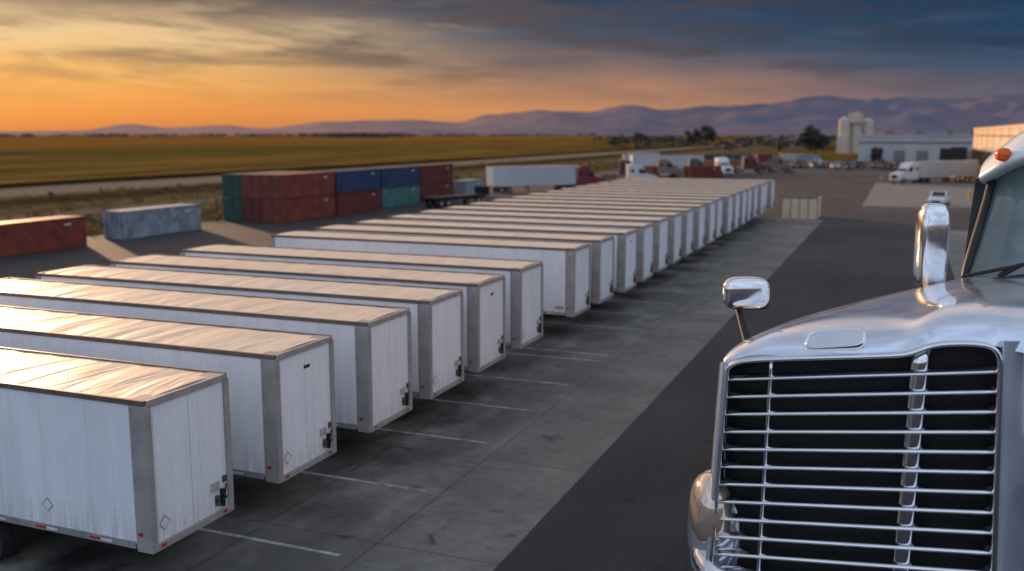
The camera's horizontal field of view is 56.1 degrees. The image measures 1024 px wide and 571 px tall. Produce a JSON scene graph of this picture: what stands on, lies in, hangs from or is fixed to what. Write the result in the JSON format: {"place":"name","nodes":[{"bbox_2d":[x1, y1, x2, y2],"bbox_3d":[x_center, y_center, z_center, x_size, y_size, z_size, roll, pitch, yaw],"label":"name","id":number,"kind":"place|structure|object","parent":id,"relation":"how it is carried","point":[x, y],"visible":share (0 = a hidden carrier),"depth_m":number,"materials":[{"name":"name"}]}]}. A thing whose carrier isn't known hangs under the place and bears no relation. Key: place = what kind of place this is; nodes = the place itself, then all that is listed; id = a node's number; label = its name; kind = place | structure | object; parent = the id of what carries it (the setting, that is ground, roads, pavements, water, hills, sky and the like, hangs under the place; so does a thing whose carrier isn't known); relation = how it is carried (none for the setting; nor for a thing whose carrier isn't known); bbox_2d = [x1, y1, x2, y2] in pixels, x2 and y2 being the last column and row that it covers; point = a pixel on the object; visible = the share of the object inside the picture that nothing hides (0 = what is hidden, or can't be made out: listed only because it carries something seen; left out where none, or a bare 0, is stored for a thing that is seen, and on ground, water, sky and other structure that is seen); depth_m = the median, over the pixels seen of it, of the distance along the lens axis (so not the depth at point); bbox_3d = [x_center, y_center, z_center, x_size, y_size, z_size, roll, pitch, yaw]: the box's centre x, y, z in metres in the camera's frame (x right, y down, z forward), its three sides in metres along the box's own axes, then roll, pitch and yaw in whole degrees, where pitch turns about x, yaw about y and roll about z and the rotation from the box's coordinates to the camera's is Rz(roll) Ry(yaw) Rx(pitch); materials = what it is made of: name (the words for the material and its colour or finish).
{"place":"outdoors","nodes":[
{"label":"outdoors","id":0,"kind":"place"},
{"bbox_2d":[0,135,857,236],"bbox_3d":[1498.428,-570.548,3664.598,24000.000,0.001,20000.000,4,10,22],"label":"ground","id":1,"kind":"structure","parent":0,"point":[37,168],"depth_m":370.43,"materials":[{"name":"plant"}]},
{"bbox_2d":[0,159,618,234],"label":"dry grass","id":2,"kind":"structure","parent":1,"relation":"on","point":[213,216],"depth_m":134.45,"materials":[{"name":"plant"}]},
{"bbox_2d":[47,157,618,224],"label":"scrub bushes","id":3,"kind":"object","parent":1,"relation":"on","point":[88,218],"visible":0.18,"depth_m":136.91,"materials":[{"name":"green plant"}]},
{"bbox_2d":[0,132,958,149],"bbox_3d":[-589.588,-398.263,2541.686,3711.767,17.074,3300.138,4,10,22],"label":"distant tree line","id":4,"kind":"object","parent":1,"relation":"on","point":[615,140],"visible":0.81,"depth_m":1141.82,"materials":[{"name":"green plant"}]},
{"bbox_2d":[0,161,980,570],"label":"asphalt yard","id":5,"kind":"structure","parent":1,"relation":"on","point":[622,503],"depth_m":49.70,"materials":[{"name":"grey asphalt"}]},
{"bbox_2d":[0,215,86,256],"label":"shipping container","id":6,"kind":"object","parent":5,"relation":"on","point":[27,235],"visible":1,"depth_m":74.86,"materials":[{"name":"red metal"}]},
{"bbox_2d":[102,203,201,239],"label":"shipping container","id":7,"kind":"object","parent":5,"relation":"on","point":[131,223],"visible":1,"depth_m":86.34,"materials":[{"name":"metal"}]},
{"bbox_2d":[223,197,242,220],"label":"shipping container","id":8,"kind":"object","parent":5,"relation":"on","point":[232,208],"visible":0.38,"depth_m":100.97,"materials":[{"name":"teal metal"}]},
{"bbox_2d":[222,170,287,197],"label":"shipping container","id":9,"kind":"object","parent":8,"relation":"on","point":[231,184],"visible":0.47,"depth_m":100.64,"materials":[{"name":"green metal"}]},
{"bbox_2d":[242,198,264,221],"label":"shipping container","id":10,"kind":"object","parent":5,"relation":"on","point":[252,209],"visible":0.35,"depth_m":100.01,"materials":[{"name":"red metal"}]},
{"bbox_2d":[241,171,312,197],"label":"shipping container","id":11,"kind":"object","parent":10,"relation":"on","point":[251,185],"visible":0.44,"depth_m":99.73,"materials":[{"name":"red metal"}]},
{"bbox_2d":[262,194,335,222],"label":"shipping container","id":12,"kind":"object","parent":5,"relation":"on","point":[294,209],"visible":0.91,"depth_m":101.29,"materials":[{"name":"red metal"}]},
{"bbox_2d":[261,171,334,198],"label":"shipping container","id":13,"kind":"object","parent":12,"relation":"on","point":[288,185],"visible":1,"depth_m":101.07,"materials":[{"name":"red metal"}]},
{"bbox_2d":[333,189,380,214],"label":"shipping container","id":14,"kind":"object","parent":5,"relation":"on","point":[355,201],"visible":0.65,"depth_m":112.27,"materials":[{"name":"red metal"}]},
{"bbox_2d":[328,168,380,192],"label":"shipping container","id":15,"kind":"object","parent":14,"relation":"on","point":[351,180],"visible":0.75,"depth_m":112.03,"materials":[{"name":"blue metal"}]},
{"bbox_2d":[381,185,419,208],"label":"shipping container","id":16,"kind":"object","parent":5,"relation":"on","point":[399,196],"visible":0.58,"depth_m":121.75,"materials":[{"name":"teal metal"}]},
{"bbox_2d":[375,166,419,187],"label":"shipping container","id":17,"kind":"object","parent":16,"relation":"on","point":[395,176],"visible":0.63,"depth_m":121.39,"materials":[{"name":"blue metal"}]},
{"bbox_2d":[0,218,822,570],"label":"concrete apron","id":18,"kind":"object","parent":5,"relation":"on","point":[476,506],"visible":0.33,"depth_m":27.20,"materials":[{"name":"grey concrete"}]},
{"bbox_2d":[0,347,234,559],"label":"semi trailer","id":19,"kind":"object","parent":18,"relation":"on","point":[134,455],"visible":1,"depth_m":19.37,"materials":[{"name":"white paint"}]},
{"bbox_2d":[0,305,336,483],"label":"semi trailer","id":20,"kind":"object","parent":18,"relation":"on","point":[282,404],"visible":0.46,"depth_m":23.39,"materials":[{"name":"white paint"}]},
{"bbox_2d":[0,277,412,432],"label":"semi trailer","id":21,"kind":"object","parent":18,"relation":"on","point":[373,364],"visible":0.37,"depth_m":27.61,"materials":[{"name":"white paint"}]},
{"bbox_2d":[36,265,463,398],"bbox_3d":[-9.459,1.839,33.492,16.090,4.081,2.500,4,10,22],"label":"semi trailer","id":22,"kind":"object","parent":18,"relation":"on","point":[437,326],"visible":0.37,"depth_m":31.16,"materials":[{"name":"white paint"}]},
{"bbox_2d":[110,254,505,371],"bbox_3d":[-8.111,1.318,36.787,16.090,4.080,2.500,4,10,22],"label":"semi trailer","id":23,"kind":"object","parent":18,"relation":"on","point":[484,320],"visible":0.36,"depth_m":34.51,"materials":[{"name":"white paint"}]},
{"bbox_2d":[180,244,542,348],"bbox_3d":[-6.614,0.738,40.447,16.090,4.081,2.500,4,10,22],"label":"semi trailer","id":24,"kind":"object","parent":18,"relation":"on","point":[524,303],"visible":0.3,"depth_m":38.14,"materials":[{"name":"white paint"}]},
{"bbox_2d":[270,230,590,316],"bbox_3d":[-4.208,-0.253,46.715,16.090,4.081,2.500,4,10,22],"label":"semi trailer","id":25,"kind":"object","parent":18,"relation":"on","point":[566,277],"visible":0.38,"depth_m":44.34,"materials":[{"name":"white paint"}]},
{"bbox_2d":[314,224,613,303],"bbox_3d":[-2.753,-0.785,50.077,16.090,4.081,2.500,4,10,22],"label":"semi trailer","id":26,"kind":"object","parent":18,"relation":"on","point":[602,270],"visible":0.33,"depth_m":47.84,"materials":[{"name":"white paint"}]},
{"bbox_2d":[198,216,780,555],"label":"parking lines","id":27,"kind":"object","parent":18,"relation":"on","point":[272,542],"visible":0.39,"depth_m":29.07,"materials":[{"name":"paint"}]},
{"bbox_2d":[353,219,637,292],"bbox_3d":[-1.170,-1.305,53.365,16.090,4.080,2.500,4,10,22],"label":"semi trailer","id":28,"kind":"object","parent":18,"relation":"on","point":[625,259],"visible":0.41,"depth_m":50.99,"materials":[{"name":"white paint"}]},
{"bbox_2d":[387,214,653,281],"bbox_3d":[0.266,-1.881,57.000,16.090,4.081,2.500,4,10,22],"label":"semi trailer","id":29,"kind":"object","parent":18,"relation":"on","point":[645,249],"visible":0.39,"depth_m":54.86,"materials":[{"name":"white paint"}]},
{"bbox_2d":[416,209,668,271],"bbox_3d":[1.701,-2.460,60.664,16.090,4.081,2.500,4,10,22],"label":"semi trailer","id":30,"kind":"object","parent":18,"relation":"on","point":[661,230],"visible":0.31,"depth_m":58.45,"materials":[{"name":"white paint"}]},
{"bbox_2d":[442,205,682,263],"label":"semi trailer","id":31,"kind":"object","parent":18,"relation":"on","point":[675,239],"visible":0.28,"depth_m":62.01,"materials":[{"name":"white paint"}]},
{"bbox_2d":[466,202,693,255],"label":"semi trailer","id":32,"kind":"object","parent":18,"relation":"on","point":[687,229],"visible":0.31,"depth_m":65.76,"materials":[{"name":"white paint"}]},
{"bbox_2d":[489,198,705,249],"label":"semi trailer","id":33,"kind":"object","parent":18,"relation":"on","point":[699,226],"visible":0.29,"depth_m":69.23,"materials":[{"name":"white paint"}]},
{"bbox_2d":[509,196,715,243],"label":"semi trailer","id":34,"kind":"object","parent":18,"relation":"on","point":[710,221],"visible":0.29,"depth_m":72.96,"materials":[{"name":"white paint"}]},
{"bbox_2d":[525,193,722,238],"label":"semi trailer","id":35,"kind":"object","parent":18,"relation":"on","point":[719,218],"visible":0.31,"depth_m":76.67,"materials":[{"name":"white paint"}]},
{"bbox_2d":[543,190,733,233],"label":"semi trailer","id":36,"kind":"object","parent":18,"relation":"on","point":[727,213],"visible":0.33,"depth_m":80.08,"materials":[{"name":"white paint"}]},
{"bbox_2d":[558,188,739,228],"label":"semi trailer","id":37,"kind":"object","parent":18,"relation":"on","point":[736,206],"visible":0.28,"depth_m":83.96,"materials":[{"name":"white paint"}]},
{"bbox_2d":[571,186,746,224],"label":"semi trailer","id":38,"kind":"object","parent":18,"relation":"on","point":[743,205],"visible":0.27,"depth_m":87.40,"materials":[{"name":"white paint"}]},
{"bbox_2d":[583,184,751,221],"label":"semi trailer","id":39,"kind":"object","parent":18,"relation":"on","point":[749,204],"visible":0.23,"depth_m":91.11,"materials":[{"name":"white paint"}]},
{"bbox_2d":[595,182,757,217],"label":"semi trailer","id":40,"kind":"object","parent":18,"relation":"on","point":[754,200],"visible":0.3,"depth_m":94.56,"materials":[{"name":"white paint"}]},
{"bbox_2d":[608,180,764,214],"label":"semi trailer","id":41,"kind":"object","parent":18,"relation":"on","point":[761,197],"visible":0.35,"depth_m":98.02,"materials":[{"name":"white paint"}]},
{"bbox_2d":[618,179,767,211],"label":"semi trailer","id":42,"kind":"object","parent":18,"relation":"on","point":[766,192],"visible":0.2,"depth_m":102.19,"materials":[{"name":"white paint"}]},
{"bbox_2d":[420,181,452,202],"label":"shipping container","id":43,"kind":"object","parent":5,"relation":"on","point":[437,189],"visible":0.54,"depth_m":131.11,"materials":[{"name":"red metal"}]},
{"bbox_2d":[404,163,452,183],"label":"shipping container","id":44,"kind":"object","parent":43,"relation":"on","point":[433,173],"visible":0.75,"depth_m":130.75,"materials":[{"name":"red metal"}]},
{"bbox_2d":[420,186,489,207],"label":"flatbed trailer","id":45,"kind":"object","parent":5,"relation":"on","point":[480,191],"visible":0.99,"depth_m":122.52,"materials":[{"name":"metal"}]},
{"bbox_2d":[453,179,482,193],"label":"shipping container","id":46,"kind":"object","parent":5,"relation":"on","point":[463,186],"visible":0.54,"depth_m":137.73,"materials":[{"name":"grey metal"}]},
{"bbox_2d":[486,165,604,192],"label":"semi truck with trailer","id":47,"kind":"object","parent":5,"relation":"on","point":[556,176],"visible":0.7,"depth_m":150.41,"materials":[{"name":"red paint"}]},
{"bbox_2d":[601,159,632,179],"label":"tractor unit","id":48,"kind":"object","parent":5,"relation":"on","point":[621,170],"visible":0.5,"depth_m":189.84,"materials":[{"name":"red metal"}]},
{"bbox_2d":[607,163,657,181],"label":"tractor unit","id":49,"kind":"object","parent":5,"relation":"on","point":[635,170],"visible":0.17,"depth_m":166.18,"materials":[{"name":"white paint"}]},
{"bbox_2d":[627,152,660,160],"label":"parked trailer","id":50,"kind":"object","parent":5,"relation":"on","point":[646,153],"visible":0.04,"depth_m":253.33,"materials":[{"name":"white metal"}]},
{"bbox_2d":[643,166,677,177],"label":"shipping container","id":51,"kind":"object","parent":5,"relation":"on","point":[651,169],"visible":0.38,"depth_m":198.14,"materials":[{"name":"red metal"}]},
{"bbox_2d":[630,155,702,168],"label":"parked trailer","id":52,"kind":"object","parent":5,"relation":"on","point":[680,161],"visible":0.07,"depth_m":223.44,"materials":[{"name":"white metal"}]},
{"bbox_2d":[651,158,683,177],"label":"tractor unit","id":53,"kind":"object","parent":5,"relation":"on","point":[666,167],"visible":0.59,"depth_m":197.09,"materials":[{"name":"white metal"}]},
{"bbox_2d":[680,157,702,176],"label":"tractor unit","id":54,"kind":"object","parent":5,"relation":"on","point":[693,162],"visible":0.15,"depth_m":204.61,"materials":[{"name":"white metal"}]},
{"bbox_2d":[627,177,774,208],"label":"semi trailer","id":55,"kind":"object","parent":5,"relation":"on","point":[770,194],"visible":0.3,"depth_m":105.07,"materials":[{"name":"white paint"}]},
{"bbox_2d":[683,165,721,177],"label":"shipping container","id":56,"kind":"object","parent":5,"relation":"on","point":[707,171],"visible":0.98,"depth_m":199.48,"materials":[{"name":"red metal"}]},
{"bbox_2d":[705,160,736,169],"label":"shipping container","id":57,"kind":"object","parent":5,"relation":"on","point":[733,163],"visible":0.28,"depth_m":242.95,"materials":[{"name":"red metal"}]},
{"bbox_2d":[714,157,733,175],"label":"tractor unit","id":58,"kind":"object","parent":5,"relation":"on","point":[727,168],"visible":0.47,"depth_m":209.13,"materials":[{"name":"white paint"}]},
{"bbox_2d":[733,156,766,173],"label":"tractor unit","id":59,"kind":"object","parent":5,"relation":"on","point":[749,164],"visible":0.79,"depth_m":219.89,"materials":[{"name":"red metal"}]},
{"bbox_2d":[763,160,771,167],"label":"pickup truck","id":60,"kind":"object","parent":5,"relation":"on","point":[768,163],"visible":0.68,"depth_m":259.42,"materials":[{"name":"grey metal"}]},
{"bbox_2d":[766,155,796,172],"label":"tractor unit","id":61,"kind":"object","parent":5,"relation":"on","point":[781,163],"visible":0.84,"depth_m":224.93,"materials":[{"name":"white metal"}]},
{"bbox_2d":[781,196,820,218],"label":"enclosure fence","id":62,"kind":"object","parent":5,"relation":"on","point":[801,207],"visible":1,"depth_m":103.92,"materials":[{"name":"beige metal"}]},
{"bbox_2d":[797,162,808,167],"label":"parked car","id":63,"kind":"object","parent":5,"relation":"on","point":[803,164],"visible":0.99,"depth_m":255.65,"materials":[{"name":"grey metal"}]},
{"bbox_2d":[795,154,819,161],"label":"shipping container","id":64,"kind":"object","parent":5,"relation":"on","point":[808,157],"visible":0.72,"depth_m":310.27,"materials":[{"name":"white metal"}]},
{"bbox_2d":[808,161,819,167],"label":"pickup truck","id":65,"kind":"object","parent":5,"relation":"on","point":[812,164],"visible":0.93,"depth_m":258.13,"materials":[{"name":"white metal"}]},
{"bbox_2d":[813,158,822,163],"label":"pickup truck","id":66,"kind":"object","parent":5,"relation":"on","point":[819,160],"visible":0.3,"depth_m":285.72,"materials":[{"name":"white metal"}]},
{"bbox_2d":[820,162,829,167],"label":"parked car","id":67,"kind":"object","parent":5,"relation":"on","point":[825,164],"visible":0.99,"depth_m":257.03,"materials":[{"name":"grey metal"}]},
{"bbox_2d":[830,163,839,168],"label":"parked car","id":68,"kind":"object","parent":5,"relation":"on","point":[834,165],"visible":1,"depth_m":247.85,"materials":[{"name":"white metal"}]},
{"bbox_2d":[845,164,852,169],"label":"parked car","id":69,"kind":"object","parent":5,"relation":"on","point":[848,166],"visible":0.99,"depth_m":242.12,"materials":[{"name":"grey metal"}]},
{"bbox_2d":[686,130,1023,570],"bbox_3d":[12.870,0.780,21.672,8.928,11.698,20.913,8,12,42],"label":"semi truck","id":70,"kind":"object","parent":5,"relation":"on","point":[883,433],"visible":1,"depth_m":15.68,"materials":[{"name":"silver metal"}]},
{"bbox_2d":[854,161,865,168],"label":"pickup truck","id":71,"kind":"object","parent":5,"relation":"on","point":[860,164],"visible":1,"depth_m":252.19,"materials":[{"name":"grey metal"}]},
{"bbox_2d":[872,162,879,167],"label":"parked car","id":72,"kind":"object","parent":5,"relation":"on","point":[875,164],"visible":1,"depth_m":255.00,"materials":[{"name":"grey metal"}]},
{"bbox_2d":[870,147,883,158],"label":"tree","id":73,"kind":"object","parent":5,"relation":"on","point":[879,152],"visible":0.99,"depth_m":313.00,"materials":[{"name":"green plant"}]},
{"bbox_2d":[875,159,886,165],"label":"pickup truck","id":74,"kind":"object","parent":5,"relation":"on","point":[882,161],"visible":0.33,"depth_m":275.70,"materials":[{"name":"grey metal"}]},
{"bbox_2d":[881,164,893,169],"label":"parked car","id":75,"kind":"object","parent":5,"relation":"on","point":[886,166],"visible":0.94,"depth_m":243.41,"materials":[{"name":"grey metal"}]},
{"bbox_2d":[892,164,900,170],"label":"parked car","id":76,"kind":"object","parent":5,"relation":"on","point":[895,166],"visible":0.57,"depth_m":238.64,"materials":[{"name":"grey metal"}]},
{"bbox_2d":[893,160,900,164],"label":"parked car","id":77,"kind":"object","parent":5,"relation":"on","point":[896,162],"visible":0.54,"depth_m":274.99,"materials":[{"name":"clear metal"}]},
{"bbox_2d":[862,183,973,208],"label":"dock pad","id":78,"kind":"object","parent":5,"relation":"on","point":[899,195],"visible":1,"depth_m":145.16,"materials":[{"name":"concrete"}]},
{"bbox_2d":[928,191,950,204],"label":"pickup truck","id":79,"kind":"object","parent":78,"relation":"on","point":[943,197],"visible":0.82,"depth_m":121.04,"materials":[{"name":"white metal"}]},
{"bbox_2d":[888,160,978,183],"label":"semi truck with trailer","id":80,"kind":"object","parent":5,"relation":"on","point":[922,172],"visible":1,"depth_m":177.92,"materials":[{"name":"white paint"}]},
{"bbox_2d":[948,230,967,279],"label":"concrete pad","id":81,"kind":"object","parent":5,"relation":"on","point":[957,245],"depth_m":75.61,"materials":[{"name":"grey concrete"}]},
{"bbox_2d":[971,124,1023,168],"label":"warehouse","id":82,"kind":"structure","parent":5,"relation":"on","point":[988,142],"depth_m":222.85,"materials":[{"name":"white metal"}]},
{"bbox_2d":[971,128,1019,168],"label":"dock doors","id":83,"kind":"structure","parent":82,"relation":"in","point":[977,154],"depth_m":236.72,"materials":[{"name":"white metal"}]},
{"bbox_2d":[632,132,647,145],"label":"tree","id":84,"kind":"object","parent":1,"relation":"on","point":[641,135],"visible":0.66,"depth_m":705.54,"materials":[{"name":"green plant"}]},
{"bbox_2d":[684,129,702,146],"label":"tree","id":85,"kind":"object","parent":1,"relation":"on","point":[694,139],"visible":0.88,"depth_m":648.10,"materials":[{"name":"green plant"}]},
{"bbox_2d":[699,125,717,147],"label":"tree","id":86,"kind":"object","parent":1,"relation":"on","point":[710,133],"visible":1,"depth_m":630.14,"materials":[{"name":"green plant"}]},
{"bbox_2d":[703,154,727,161],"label":"shipping container","id":87,"kind":"object","parent":1,"relation":"on","point":[709,156],"visible":0.44,"depth_m":310.56,"materials":[{"name":"green metal"}]},
{"bbox_2d":[728,154,751,158],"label":"shipping container","id":88,"kind":"object","parent":1,"relation":"on","point":[736,156],"visible":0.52,"depth_m":311.72,"materials":[{"name":"green metal"}]},
{"bbox_2d":[754,154,779,161],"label":"shipping container","id":89,"kind":"object","parent":1,"relation":"on","point":[762,157],"visible":0.61,"depth_m":313.53,"materials":[{"name":"red metal"}]},
{"bbox_2d":[765,136,783,142],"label":"farm building","id":90,"kind":"structure","parent":1,"relation":"on","point":[774,137],"depth_m":991.82,"materials":[{"name":"grey"}]},
{"bbox_2d":[780,154,794,160],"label":"shipping container","id":91,"kind":"object","parent":1,"relation":"on","point":[791,157],"visible":0.38,"depth_m":316.47,"materials":[{"name":"white metal"}]},
{"bbox_2d":[797,124,831,153],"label":"tree","id":92,"kind":"object","parent":1,"relation":"on","point":[810,136],"visible":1,"depth_m":402.29,"materials":[{"name":"green plant"}]},
{"bbox_2d":[836,112,873,153],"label":"grain silos","id":93,"kind":"object","parent":1,"relation":"on","point":[853,126],"visible":0.81,"depth_m":444.88,"materials":[{"name":"concrete"}]},
{"bbox_2d":[0,93,1023,134],"bbox_3d":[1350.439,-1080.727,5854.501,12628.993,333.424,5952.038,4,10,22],"label":"hills","id":94,"kind":"structure","parent":0,"point":[910,115],"depth_m":6340.10,"materials":[{"name":"purple"}]},
{"bbox_2d":[0,0,1023,130],"label":"sky","id":95,"kind":"structure","parent":0,"point":[66,65],"materials":[{"name":"orange"}]},
{"bbox_2d":[786,136,812,146],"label":"farm building","id":96,"kind":"structure","parent":0,"point":[796,143],"depth_m":684.21,"materials":[{"name":"grey"}]},
{"bbox_2d":[883,134,942,134],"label":"shed","id":97,"kind":"structure","parent":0,"point":[914,134],"depth_m":370.62,"materials":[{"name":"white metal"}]},
{"bbox_2d":[858,136,973,161],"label":"warehouse building","id":98,"kind":"structure","parent":0,"point":[910,150],"depth_m":316.01,"materials":[{"name":"white metal"}]},
{"bbox_2d":[859,141,972,160],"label":"doors","id":99,"kind":"structure","parent":98,"relation":"attached to","point":[956,153],"depth_m":312.81,"materials":[{"name":"grey metal"}]},
{"bbox_2d":[859,130,973,135],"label":"roof parapet","id":100,"kind":"structure","parent":98,"relation":"attached to","point":[919,132],"depth_m":316.86,"materials":[{"name":"white metal"}]}
]}

